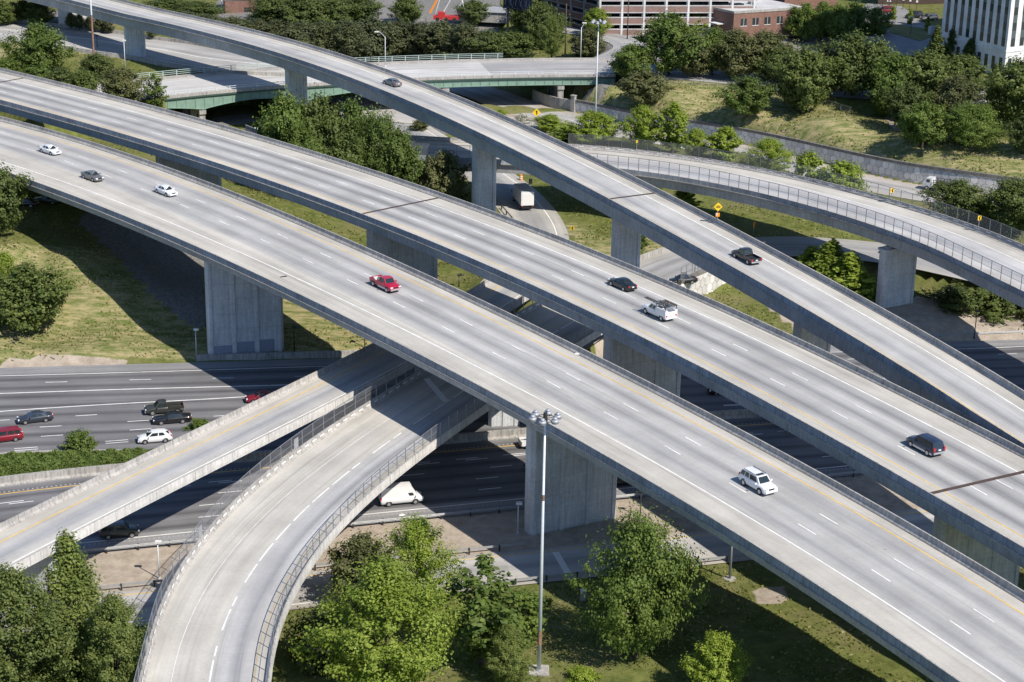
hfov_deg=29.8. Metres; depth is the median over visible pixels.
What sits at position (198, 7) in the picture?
broadleaf tree
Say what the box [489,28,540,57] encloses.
broadleaf tree
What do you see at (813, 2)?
brick building
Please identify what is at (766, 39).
broadleaf tree
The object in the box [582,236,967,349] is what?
side street
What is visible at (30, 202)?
car
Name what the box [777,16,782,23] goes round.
window
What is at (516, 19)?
broadleaf tree
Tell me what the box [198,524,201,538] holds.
fence panel
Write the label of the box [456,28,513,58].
broadleaf tree
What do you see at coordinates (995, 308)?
shrub
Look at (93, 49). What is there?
light mast
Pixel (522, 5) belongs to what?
billboard
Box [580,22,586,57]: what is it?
lamp post
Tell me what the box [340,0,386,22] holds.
broadleaf tree
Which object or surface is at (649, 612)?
broadleaf tree
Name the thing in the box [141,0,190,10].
broadleaf tree
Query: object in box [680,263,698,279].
chain link fence
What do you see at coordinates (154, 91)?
broadleaf tree
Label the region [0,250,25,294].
broadleaf tree
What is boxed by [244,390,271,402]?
car
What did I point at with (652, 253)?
parapet wall
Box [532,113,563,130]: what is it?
broadleaf tree
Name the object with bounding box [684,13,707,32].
broadleaf tree
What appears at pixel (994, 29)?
office tower
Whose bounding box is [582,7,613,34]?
broadleaf tree
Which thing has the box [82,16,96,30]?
pine tree
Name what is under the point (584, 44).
broadleaf tree
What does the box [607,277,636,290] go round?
car
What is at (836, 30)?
broadleaf tree
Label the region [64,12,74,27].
pine tree
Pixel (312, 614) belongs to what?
broadleaf tree
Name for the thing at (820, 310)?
concrete flyover
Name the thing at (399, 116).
freeway ramp
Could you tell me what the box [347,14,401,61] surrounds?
broadleaf tree
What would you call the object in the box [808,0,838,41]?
broadleaf tree
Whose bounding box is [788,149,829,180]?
broadleaf tree
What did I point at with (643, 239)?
shrub
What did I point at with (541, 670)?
light mast
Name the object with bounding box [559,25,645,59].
side lane
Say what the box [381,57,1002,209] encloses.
freeway ramp
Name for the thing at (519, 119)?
shrub
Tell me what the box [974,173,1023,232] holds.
broadleaf tree
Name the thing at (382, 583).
broadleaf tree
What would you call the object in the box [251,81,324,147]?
broadleaf tree
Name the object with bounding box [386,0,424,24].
broadleaf tree
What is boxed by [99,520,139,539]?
suv
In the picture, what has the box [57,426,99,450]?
shrub
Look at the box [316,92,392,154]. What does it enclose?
broadleaf tree
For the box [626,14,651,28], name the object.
broadleaf tree
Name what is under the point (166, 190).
car
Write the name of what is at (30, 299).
broadleaf tree
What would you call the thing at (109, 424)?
motorway
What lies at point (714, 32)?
broadleaf tree
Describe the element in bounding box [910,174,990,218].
broadleaf tree
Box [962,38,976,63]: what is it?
cypress tree
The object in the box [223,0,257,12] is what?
brick building
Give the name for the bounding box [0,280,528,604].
concrete ramp bridge
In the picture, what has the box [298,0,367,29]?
broadleaf tree
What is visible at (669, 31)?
broadleaf tree
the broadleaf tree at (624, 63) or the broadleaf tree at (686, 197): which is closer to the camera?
the broadleaf tree at (686, 197)
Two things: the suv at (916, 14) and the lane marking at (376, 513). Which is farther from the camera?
the suv at (916, 14)
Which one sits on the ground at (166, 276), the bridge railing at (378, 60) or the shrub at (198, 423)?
the shrub at (198, 423)
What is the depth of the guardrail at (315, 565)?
230.73 m
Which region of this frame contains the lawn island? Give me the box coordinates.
[888,24,931,40]
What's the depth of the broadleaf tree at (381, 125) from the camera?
357.04 m
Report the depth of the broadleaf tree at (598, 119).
402.11 m
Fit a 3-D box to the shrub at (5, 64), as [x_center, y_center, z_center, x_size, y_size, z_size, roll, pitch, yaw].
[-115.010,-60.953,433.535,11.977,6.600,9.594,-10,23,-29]
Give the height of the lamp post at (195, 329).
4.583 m
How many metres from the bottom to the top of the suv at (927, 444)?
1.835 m
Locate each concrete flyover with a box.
[0,68,1023,586]
[0,116,1023,681]
[26,0,1023,447]
[244,125,1023,308]
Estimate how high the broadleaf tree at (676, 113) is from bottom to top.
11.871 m
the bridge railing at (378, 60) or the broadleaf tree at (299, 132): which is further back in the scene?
the bridge railing at (378, 60)
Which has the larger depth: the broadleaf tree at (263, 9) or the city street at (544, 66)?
the broadleaf tree at (263, 9)
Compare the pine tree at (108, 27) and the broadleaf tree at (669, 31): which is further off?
the pine tree at (108, 27)
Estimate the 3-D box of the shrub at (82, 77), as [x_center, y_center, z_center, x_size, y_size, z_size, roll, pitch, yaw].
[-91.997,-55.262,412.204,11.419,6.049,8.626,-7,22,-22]
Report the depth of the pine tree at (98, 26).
476.19 m
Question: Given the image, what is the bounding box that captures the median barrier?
[0,409,760,486]
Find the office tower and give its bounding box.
[941,0,1023,76]
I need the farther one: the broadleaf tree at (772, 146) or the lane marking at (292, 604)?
the broadleaf tree at (772, 146)
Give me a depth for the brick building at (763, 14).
483.97 m
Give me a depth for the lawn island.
490.81 m
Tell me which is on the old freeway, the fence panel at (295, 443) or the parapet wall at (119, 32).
the parapet wall at (119, 32)
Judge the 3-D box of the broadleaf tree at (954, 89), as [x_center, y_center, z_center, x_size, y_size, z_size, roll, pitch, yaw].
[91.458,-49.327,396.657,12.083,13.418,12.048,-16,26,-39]
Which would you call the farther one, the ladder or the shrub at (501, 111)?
the shrub at (501, 111)
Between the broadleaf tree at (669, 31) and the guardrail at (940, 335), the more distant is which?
the broadleaf tree at (669, 31)
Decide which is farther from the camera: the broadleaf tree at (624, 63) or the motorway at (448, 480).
the broadleaf tree at (624, 63)
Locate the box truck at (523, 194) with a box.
[511,183,533,208]
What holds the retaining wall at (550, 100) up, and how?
on the ground at (166, 276)
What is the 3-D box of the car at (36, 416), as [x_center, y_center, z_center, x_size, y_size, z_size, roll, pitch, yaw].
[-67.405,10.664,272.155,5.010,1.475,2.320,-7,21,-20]
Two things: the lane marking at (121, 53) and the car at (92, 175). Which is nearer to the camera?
the car at (92, 175)
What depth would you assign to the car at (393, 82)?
378.99 m
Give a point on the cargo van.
(397, 493)
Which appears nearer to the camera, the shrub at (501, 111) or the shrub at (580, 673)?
the shrub at (580, 673)
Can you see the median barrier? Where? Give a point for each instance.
(50, 475)
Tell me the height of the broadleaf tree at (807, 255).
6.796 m
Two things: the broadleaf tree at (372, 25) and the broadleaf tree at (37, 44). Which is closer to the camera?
the broadleaf tree at (37, 44)
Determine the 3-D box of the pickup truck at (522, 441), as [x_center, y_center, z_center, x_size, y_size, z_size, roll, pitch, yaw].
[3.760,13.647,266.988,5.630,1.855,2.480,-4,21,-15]
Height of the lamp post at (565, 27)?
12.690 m
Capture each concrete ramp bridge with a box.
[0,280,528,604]
[138,302,602,681]
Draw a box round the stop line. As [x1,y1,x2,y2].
[552,552,571,575]
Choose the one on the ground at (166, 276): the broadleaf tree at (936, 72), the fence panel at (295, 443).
the broadleaf tree at (936, 72)
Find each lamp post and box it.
[155,540,161,578]
[193,328,198,355]
[292,326,296,351]
[375,31,385,66]
[516,501,521,533]
[564,3,566,53]
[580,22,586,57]
[626,0,628,38]
[723,546,735,581]
[973,310,979,338]
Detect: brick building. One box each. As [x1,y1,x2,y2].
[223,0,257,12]
[691,0,801,38]
[774,0,836,9]
[878,0,943,3]
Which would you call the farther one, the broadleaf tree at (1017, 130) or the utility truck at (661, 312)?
the broadleaf tree at (1017, 130)
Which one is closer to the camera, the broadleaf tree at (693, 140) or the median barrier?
the median barrier
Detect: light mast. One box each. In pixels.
[90,0,94,53]
[529,408,561,675]
[589,19,606,144]
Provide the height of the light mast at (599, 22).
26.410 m
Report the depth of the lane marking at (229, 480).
261.12 m
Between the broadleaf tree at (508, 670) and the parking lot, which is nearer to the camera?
the broadleaf tree at (508, 670)
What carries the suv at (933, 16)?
on the ground at (166, 276)
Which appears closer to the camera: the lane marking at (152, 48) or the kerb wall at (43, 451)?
the kerb wall at (43, 451)
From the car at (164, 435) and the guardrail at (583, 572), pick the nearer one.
the guardrail at (583, 572)
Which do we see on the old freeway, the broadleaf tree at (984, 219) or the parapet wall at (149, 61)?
the parapet wall at (149, 61)
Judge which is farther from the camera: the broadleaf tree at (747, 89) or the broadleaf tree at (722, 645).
the broadleaf tree at (747, 89)
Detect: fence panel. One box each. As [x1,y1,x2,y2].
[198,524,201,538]
[294,437,297,449]
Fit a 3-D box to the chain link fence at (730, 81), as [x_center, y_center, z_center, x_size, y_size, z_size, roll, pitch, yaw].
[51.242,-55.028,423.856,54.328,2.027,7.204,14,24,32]
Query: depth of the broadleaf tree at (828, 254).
323.36 m
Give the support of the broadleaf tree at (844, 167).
on the ground at (166, 276)
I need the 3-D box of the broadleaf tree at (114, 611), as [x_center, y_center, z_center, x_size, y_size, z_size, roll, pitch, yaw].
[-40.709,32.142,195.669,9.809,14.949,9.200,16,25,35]
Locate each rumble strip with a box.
[0,422,771,492]
[80,467,850,545]
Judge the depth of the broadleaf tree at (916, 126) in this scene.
381.90 m
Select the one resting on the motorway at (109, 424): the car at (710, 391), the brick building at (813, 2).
the car at (710, 391)
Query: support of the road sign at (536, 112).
on the freeway ramp at (399, 116)
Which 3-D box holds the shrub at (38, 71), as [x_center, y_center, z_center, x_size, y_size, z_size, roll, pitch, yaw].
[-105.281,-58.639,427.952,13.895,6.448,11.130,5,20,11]
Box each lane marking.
[0,384,288,393]
[0,396,244,411]
[0,423,773,494]
[0,430,785,503]
[1,37,207,67]
[4,346,1023,375]
[5,29,246,62]
[9,587,448,634]
[10,433,762,503]
[30,511,926,604]
[78,465,847,543]
[220,465,511,492]
[357,96,556,234]
[461,87,923,194]
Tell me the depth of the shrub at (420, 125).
417.66 m
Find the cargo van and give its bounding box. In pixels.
[377,482,423,506]
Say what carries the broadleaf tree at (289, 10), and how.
on the ground at (166, 276)
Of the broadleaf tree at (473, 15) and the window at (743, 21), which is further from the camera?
the broadleaf tree at (473, 15)
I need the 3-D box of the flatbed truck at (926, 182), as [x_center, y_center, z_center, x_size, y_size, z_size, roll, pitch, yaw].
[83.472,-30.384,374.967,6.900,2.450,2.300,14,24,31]
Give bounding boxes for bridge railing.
[104,53,501,79]
[145,70,613,97]
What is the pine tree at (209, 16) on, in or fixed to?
on the ground at (166, 276)
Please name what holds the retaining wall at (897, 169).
on the ground at (166, 276)
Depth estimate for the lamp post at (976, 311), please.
310.69 m
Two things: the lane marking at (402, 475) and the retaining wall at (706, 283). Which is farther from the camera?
the retaining wall at (706, 283)
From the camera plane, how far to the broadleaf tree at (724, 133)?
384.03 m
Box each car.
[16,410,53,424]
[17,197,40,207]
[33,195,60,204]
[38,144,61,154]
[81,170,103,181]
[137,428,171,444]
[152,411,191,424]
[154,184,177,196]
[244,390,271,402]
[383,78,401,86]
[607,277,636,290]
[667,274,697,283]
[706,388,718,394]
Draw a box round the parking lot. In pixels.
[854,3,941,55]
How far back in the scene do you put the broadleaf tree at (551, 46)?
455.57 m
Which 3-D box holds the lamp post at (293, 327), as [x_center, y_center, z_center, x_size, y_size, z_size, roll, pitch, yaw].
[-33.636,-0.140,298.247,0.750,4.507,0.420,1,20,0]
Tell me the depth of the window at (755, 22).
482.59 m
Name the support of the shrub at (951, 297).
on the ground at (166, 276)
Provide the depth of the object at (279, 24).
477.35 m
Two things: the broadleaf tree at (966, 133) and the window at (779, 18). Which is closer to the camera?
the broadleaf tree at (966, 133)
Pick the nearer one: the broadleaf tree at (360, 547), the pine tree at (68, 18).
the broadleaf tree at (360, 547)
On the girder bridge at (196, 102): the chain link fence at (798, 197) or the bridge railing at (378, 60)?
the bridge railing at (378, 60)
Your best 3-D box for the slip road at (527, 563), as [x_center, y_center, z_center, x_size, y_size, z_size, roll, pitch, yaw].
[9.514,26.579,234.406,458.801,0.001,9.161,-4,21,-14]
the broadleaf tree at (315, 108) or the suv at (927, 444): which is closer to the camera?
the suv at (927, 444)
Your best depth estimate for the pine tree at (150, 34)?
470.79 m
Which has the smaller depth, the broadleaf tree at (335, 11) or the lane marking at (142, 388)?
the lane marking at (142, 388)
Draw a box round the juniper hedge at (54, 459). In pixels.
[0,446,154,475]
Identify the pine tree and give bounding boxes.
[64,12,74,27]
[71,14,84,29]
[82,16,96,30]
[93,19,104,31]
[101,21,115,33]
[146,32,156,37]
[179,11,196,15]
[196,11,222,20]
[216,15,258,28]
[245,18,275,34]
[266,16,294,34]
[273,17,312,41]
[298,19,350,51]
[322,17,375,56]
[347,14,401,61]
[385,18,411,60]
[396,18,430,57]
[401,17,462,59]
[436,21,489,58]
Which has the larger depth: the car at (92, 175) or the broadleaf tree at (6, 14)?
the broadleaf tree at (6, 14)
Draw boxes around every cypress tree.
[923,24,949,58]
[944,27,958,59]
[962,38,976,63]
[984,63,998,97]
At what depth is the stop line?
233.47 m
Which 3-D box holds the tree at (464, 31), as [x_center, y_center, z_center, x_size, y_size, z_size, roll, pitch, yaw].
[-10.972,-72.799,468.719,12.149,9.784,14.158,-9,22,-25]
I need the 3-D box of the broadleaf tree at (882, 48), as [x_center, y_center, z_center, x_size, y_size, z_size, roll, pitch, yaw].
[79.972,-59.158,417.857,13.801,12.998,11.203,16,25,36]
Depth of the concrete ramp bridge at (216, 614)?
222.85 m
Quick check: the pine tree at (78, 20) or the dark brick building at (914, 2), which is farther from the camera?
the dark brick building at (914, 2)
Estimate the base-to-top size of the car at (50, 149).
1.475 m
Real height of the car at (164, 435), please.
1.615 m
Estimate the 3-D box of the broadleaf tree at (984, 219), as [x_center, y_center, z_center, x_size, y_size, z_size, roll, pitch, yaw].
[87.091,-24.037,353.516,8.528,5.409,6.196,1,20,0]
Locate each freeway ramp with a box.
[333,98,555,133]
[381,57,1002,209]
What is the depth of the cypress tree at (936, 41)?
447.40 m
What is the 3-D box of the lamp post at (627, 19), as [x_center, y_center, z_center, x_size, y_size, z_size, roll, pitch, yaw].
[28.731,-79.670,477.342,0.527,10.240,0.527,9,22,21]
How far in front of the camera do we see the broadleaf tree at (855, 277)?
318.82 m
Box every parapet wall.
[0,38,284,75]
[9,19,218,49]
[640,247,669,260]
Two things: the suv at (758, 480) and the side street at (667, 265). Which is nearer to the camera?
the suv at (758, 480)
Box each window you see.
[740,18,746,26]
[752,18,758,25]
[764,17,770,24]
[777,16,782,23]
[984,54,987,65]
[991,55,994,68]
[998,57,1002,67]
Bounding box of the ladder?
[644,297,668,306]
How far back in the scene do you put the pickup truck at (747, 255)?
282.03 m
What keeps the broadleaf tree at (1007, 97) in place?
on the ground at (166, 276)
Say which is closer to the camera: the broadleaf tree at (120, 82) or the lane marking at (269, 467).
the lane marking at (269, 467)
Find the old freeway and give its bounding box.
[0,22,276,69]
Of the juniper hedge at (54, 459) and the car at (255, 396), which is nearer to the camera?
the juniper hedge at (54, 459)
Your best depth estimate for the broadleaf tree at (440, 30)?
473.04 m
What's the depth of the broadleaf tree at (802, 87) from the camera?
405.71 m
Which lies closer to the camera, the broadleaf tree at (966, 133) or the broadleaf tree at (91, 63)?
the broadleaf tree at (966, 133)
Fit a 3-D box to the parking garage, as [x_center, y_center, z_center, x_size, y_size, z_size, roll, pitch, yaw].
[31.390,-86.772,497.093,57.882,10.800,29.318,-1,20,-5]
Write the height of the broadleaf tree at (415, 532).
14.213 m
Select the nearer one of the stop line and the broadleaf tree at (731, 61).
the stop line
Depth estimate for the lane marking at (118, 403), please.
279.01 m
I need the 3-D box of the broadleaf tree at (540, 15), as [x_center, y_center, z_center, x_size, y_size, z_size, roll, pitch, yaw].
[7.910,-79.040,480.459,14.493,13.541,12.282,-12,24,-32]
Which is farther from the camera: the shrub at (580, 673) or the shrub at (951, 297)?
the shrub at (951, 297)
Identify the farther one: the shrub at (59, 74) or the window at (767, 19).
the window at (767, 19)
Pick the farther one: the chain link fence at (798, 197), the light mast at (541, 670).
the chain link fence at (798, 197)
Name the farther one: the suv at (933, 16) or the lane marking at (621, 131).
the suv at (933, 16)
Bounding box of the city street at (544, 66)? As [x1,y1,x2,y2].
[480,60,988,103]
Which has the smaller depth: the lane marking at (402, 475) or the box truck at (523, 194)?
the lane marking at (402, 475)
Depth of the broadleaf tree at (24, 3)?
483.44 m
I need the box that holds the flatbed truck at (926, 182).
[922,176,952,189]
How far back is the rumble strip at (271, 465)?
258.93 m
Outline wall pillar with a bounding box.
[570,94,576,111]
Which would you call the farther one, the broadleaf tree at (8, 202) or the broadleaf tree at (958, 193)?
the broadleaf tree at (958, 193)
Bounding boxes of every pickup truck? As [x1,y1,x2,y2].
[144,399,184,415]
[369,275,400,292]
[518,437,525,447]
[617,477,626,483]
[731,247,761,264]
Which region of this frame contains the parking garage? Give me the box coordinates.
[538,0,756,36]
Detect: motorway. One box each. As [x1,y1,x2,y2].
[0,340,1023,474]
[0,417,861,553]
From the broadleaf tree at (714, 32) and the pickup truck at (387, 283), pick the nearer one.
the pickup truck at (387, 283)
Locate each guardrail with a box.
[19,542,523,595]
[76,471,859,553]
[482,554,745,584]
[932,330,1023,336]
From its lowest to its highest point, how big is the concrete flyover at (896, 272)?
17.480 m
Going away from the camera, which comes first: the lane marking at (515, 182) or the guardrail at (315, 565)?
the guardrail at (315, 565)
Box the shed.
[457,5,511,22]
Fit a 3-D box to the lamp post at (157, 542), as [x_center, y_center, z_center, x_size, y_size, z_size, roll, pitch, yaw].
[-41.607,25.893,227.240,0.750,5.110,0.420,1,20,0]
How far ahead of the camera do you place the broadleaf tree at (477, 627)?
204.91 m
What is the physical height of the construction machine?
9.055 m
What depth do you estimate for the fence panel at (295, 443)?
241.02 m
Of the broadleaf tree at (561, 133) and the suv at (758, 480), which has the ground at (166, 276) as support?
the broadleaf tree at (561, 133)
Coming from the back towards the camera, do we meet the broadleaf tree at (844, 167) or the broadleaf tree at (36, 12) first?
the broadleaf tree at (36, 12)
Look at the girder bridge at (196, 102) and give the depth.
432.57 m
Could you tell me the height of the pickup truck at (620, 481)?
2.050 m
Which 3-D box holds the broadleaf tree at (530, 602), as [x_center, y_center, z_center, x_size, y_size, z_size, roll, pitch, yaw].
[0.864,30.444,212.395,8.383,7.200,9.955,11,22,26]
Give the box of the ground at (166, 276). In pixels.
[0,0,1023,681]
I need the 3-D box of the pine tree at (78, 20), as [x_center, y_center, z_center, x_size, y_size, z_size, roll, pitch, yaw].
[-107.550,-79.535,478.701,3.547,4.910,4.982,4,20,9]
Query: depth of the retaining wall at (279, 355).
297.39 m
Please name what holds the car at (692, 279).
on the side street at (667, 265)
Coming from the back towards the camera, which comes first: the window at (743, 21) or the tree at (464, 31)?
the window at (743, 21)
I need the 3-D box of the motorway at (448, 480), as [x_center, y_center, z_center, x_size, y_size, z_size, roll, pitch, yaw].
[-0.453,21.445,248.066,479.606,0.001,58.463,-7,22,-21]
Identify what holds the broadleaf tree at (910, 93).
on the ground at (166, 276)
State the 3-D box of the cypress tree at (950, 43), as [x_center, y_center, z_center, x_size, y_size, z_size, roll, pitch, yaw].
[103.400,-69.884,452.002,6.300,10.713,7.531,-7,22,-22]
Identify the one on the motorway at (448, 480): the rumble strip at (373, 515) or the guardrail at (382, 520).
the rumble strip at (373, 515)
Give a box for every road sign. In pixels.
[533,109,540,116]
[714,203,721,218]
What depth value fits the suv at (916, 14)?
509.69 m
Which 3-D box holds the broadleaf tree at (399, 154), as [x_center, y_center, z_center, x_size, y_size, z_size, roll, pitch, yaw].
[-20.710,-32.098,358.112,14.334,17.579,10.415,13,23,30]
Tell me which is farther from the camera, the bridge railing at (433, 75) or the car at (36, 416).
the bridge railing at (433, 75)
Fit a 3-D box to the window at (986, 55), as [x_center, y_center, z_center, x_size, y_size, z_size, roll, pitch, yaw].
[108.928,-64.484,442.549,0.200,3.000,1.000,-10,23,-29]
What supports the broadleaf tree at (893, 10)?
on the parking lot
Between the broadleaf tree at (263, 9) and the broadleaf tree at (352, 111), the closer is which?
the broadleaf tree at (352, 111)
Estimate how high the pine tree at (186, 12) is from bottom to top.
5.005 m
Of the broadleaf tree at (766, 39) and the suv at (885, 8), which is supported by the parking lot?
the suv at (885, 8)
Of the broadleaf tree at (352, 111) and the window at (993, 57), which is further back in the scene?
the window at (993, 57)
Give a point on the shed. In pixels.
(497, 14)
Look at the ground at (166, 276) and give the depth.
309.20 m
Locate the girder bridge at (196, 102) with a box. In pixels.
[93,58,615,118]
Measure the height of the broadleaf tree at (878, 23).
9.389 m
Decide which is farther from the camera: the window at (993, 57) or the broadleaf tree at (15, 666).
the window at (993, 57)
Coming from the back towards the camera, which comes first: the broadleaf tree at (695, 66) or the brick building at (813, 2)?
the brick building at (813, 2)
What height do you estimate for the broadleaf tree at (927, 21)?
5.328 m
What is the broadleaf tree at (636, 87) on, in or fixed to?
on the ground at (166, 276)
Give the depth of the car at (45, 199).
340.36 m
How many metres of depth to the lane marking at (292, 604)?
222.18 m
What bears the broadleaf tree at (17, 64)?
on the ground at (166, 276)
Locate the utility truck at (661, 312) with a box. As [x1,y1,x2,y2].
[641,300,677,320]
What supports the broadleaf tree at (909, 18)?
on the parking lot
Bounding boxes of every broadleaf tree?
[0,0,23,24]
[0,18,78,69]
[0,160,33,236]
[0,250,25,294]
[0,257,76,332]
[0,559,85,681]
[1,53,32,71]
[11,0,34,20]
[19,2,55,24]
[19,527,120,681]
[73,590,154,681]
[76,52,114,79]
[96,64,149,100]
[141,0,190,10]
[141,73,170,107]
[170,0,232,16]
[244,0,286,22]
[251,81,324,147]
[272,0,331,27]
[278,113,327,153]
[278,602,367,677]
[281,549,474,681]
[296,82,350,151]
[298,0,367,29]
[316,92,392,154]
[319,123,381,167]
[323,526,396,605]
[323,600,365,664]
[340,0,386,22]
[344,100,423,179]
[370,123,428,184]
[370,513,468,617]
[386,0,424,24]
[411,144,471,201]
[428,552,530,664]
[452,0,491,24]
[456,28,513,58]
[483,622,537,681]
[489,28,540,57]
[500,586,555,646]
[501,0,541,31]
[520,0,572,49]
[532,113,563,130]
[536,15,570,57]
[546,124,588,143]
[557,107,622,144]
[561,491,714,666]
[567,27,610,57]
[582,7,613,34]
[607,40,653,78]
[612,69,676,106]
[617,103,666,149]
[626,8,711,74]
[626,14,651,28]
[651,99,690,152]
[673,191,703,206]
[674,34,719,76]
[678,629,754,681]
[681,126,709,156]
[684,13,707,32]
[689,24,734,75]
[704,125,744,161]
[706,24,764,78]
[708,73,783,117]
[735,137,797,170]
[737,25,798,78]
[749,40,796,82]
[765,41,843,113]
[784,1,829,41]
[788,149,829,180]
[795,245,826,276]
[805,238,844,277]
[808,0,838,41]
[808,27,899,95]
[819,48,845,93]
[819,157,872,192]
[824,2,853,40]
[825,250,876,301]
[838,0,873,35]
[850,43,899,90]
[862,4,895,35]
[864,49,929,117]
[881,80,937,124]
[889,6,897,19]
[890,47,965,99]
[895,99,950,148]
[907,9,913,24]
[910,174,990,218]
[924,16,931,30]
[930,73,986,127]
[933,99,1007,148]
[940,50,991,92]
[967,200,999,223]
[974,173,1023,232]
[976,51,1023,125]
[1000,115,1023,152]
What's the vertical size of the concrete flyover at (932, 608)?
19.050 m
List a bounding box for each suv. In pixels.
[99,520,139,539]
[738,466,777,494]
[880,6,892,12]
[905,11,923,17]
[906,433,945,455]
[919,13,938,19]
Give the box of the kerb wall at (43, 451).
[0,449,121,453]
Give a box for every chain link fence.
[133,296,532,681]
[265,325,587,681]
[313,132,1023,292]
[568,133,1023,243]
[660,77,851,112]
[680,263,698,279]
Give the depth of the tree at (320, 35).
447.28 m
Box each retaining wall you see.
[196,350,357,360]
[532,90,570,109]
[575,99,1023,197]
[678,269,725,294]
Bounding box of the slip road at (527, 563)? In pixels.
[1,508,933,639]
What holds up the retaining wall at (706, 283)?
on the ground at (166, 276)
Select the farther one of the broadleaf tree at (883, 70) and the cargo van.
the broadleaf tree at (883, 70)
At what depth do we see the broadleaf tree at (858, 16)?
484.36 m
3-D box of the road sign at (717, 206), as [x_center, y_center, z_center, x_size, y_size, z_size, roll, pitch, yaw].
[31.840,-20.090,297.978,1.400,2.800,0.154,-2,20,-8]
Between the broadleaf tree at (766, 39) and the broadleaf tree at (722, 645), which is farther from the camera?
the broadleaf tree at (766, 39)
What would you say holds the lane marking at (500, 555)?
on the slip road at (527, 563)
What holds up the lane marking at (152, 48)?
on the old freeway
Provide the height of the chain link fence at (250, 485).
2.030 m
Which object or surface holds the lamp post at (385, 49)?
on the girder bridge at (196, 102)
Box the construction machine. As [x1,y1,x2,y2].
[429,0,464,21]
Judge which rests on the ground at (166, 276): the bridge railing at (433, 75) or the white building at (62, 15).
the white building at (62, 15)
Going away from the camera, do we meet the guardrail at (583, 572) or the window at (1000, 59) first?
the guardrail at (583, 572)
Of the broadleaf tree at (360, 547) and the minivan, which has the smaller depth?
the broadleaf tree at (360, 547)
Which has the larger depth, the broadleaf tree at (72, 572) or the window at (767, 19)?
the window at (767, 19)
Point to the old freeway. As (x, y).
(195, 51)
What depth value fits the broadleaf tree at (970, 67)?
411.40 m
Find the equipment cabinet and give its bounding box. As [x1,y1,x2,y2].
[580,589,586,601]
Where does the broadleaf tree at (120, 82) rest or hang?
on the ground at (166, 276)
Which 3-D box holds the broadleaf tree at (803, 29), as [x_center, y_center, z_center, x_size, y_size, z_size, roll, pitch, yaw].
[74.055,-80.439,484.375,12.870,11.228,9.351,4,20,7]
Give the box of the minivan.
[0,426,23,441]
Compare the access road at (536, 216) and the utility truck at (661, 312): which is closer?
the utility truck at (661, 312)
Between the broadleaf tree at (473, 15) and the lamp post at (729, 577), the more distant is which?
the broadleaf tree at (473, 15)
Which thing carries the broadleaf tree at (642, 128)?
on the ground at (166, 276)
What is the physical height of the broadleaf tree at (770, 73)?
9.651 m
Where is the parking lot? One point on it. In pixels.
(904, 44)
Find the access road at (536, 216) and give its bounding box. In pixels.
[324,96,568,282]
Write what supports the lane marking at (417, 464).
on the motorway at (448, 480)
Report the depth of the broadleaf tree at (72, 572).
197.97 m
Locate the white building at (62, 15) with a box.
[58,9,95,25]
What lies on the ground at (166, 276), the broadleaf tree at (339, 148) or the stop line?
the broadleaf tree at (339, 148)
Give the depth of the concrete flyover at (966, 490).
264.60 m
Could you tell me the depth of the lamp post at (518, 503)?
240.43 m
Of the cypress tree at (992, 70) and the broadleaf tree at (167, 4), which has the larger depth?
the broadleaf tree at (167, 4)
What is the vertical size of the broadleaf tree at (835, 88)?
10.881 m
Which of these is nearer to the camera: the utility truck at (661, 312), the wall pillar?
the utility truck at (661, 312)
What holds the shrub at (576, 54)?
on the ground at (166, 276)
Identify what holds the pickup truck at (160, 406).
on the motorway at (109, 424)
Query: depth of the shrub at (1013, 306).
317.57 m
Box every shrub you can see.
[0,57,20,71]
[19,63,53,76]
[42,65,77,82]
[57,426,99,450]
[62,67,100,90]
[184,417,209,430]
[406,120,429,130]
[496,109,506,115]
[513,112,533,125]
[564,665,608,681]
[572,52,594,57]
[641,235,648,247]
[917,279,989,315]
[962,285,1015,326]
[996,297,1023,324]
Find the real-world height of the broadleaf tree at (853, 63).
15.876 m
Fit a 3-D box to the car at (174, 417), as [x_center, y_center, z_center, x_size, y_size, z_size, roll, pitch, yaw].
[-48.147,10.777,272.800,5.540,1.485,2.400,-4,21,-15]
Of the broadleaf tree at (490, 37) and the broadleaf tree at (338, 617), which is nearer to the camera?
the broadleaf tree at (338, 617)
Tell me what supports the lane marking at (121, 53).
on the old freeway
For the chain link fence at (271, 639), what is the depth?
221.87 m
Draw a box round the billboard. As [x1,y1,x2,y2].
[500,0,531,33]
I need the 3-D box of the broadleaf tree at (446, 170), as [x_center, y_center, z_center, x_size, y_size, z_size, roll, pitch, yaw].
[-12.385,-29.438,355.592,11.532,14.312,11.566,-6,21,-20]
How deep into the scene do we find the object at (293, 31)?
469.65 m
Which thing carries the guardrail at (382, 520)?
on the ground at (166, 276)
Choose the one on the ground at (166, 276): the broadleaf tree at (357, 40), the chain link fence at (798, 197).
the broadleaf tree at (357, 40)

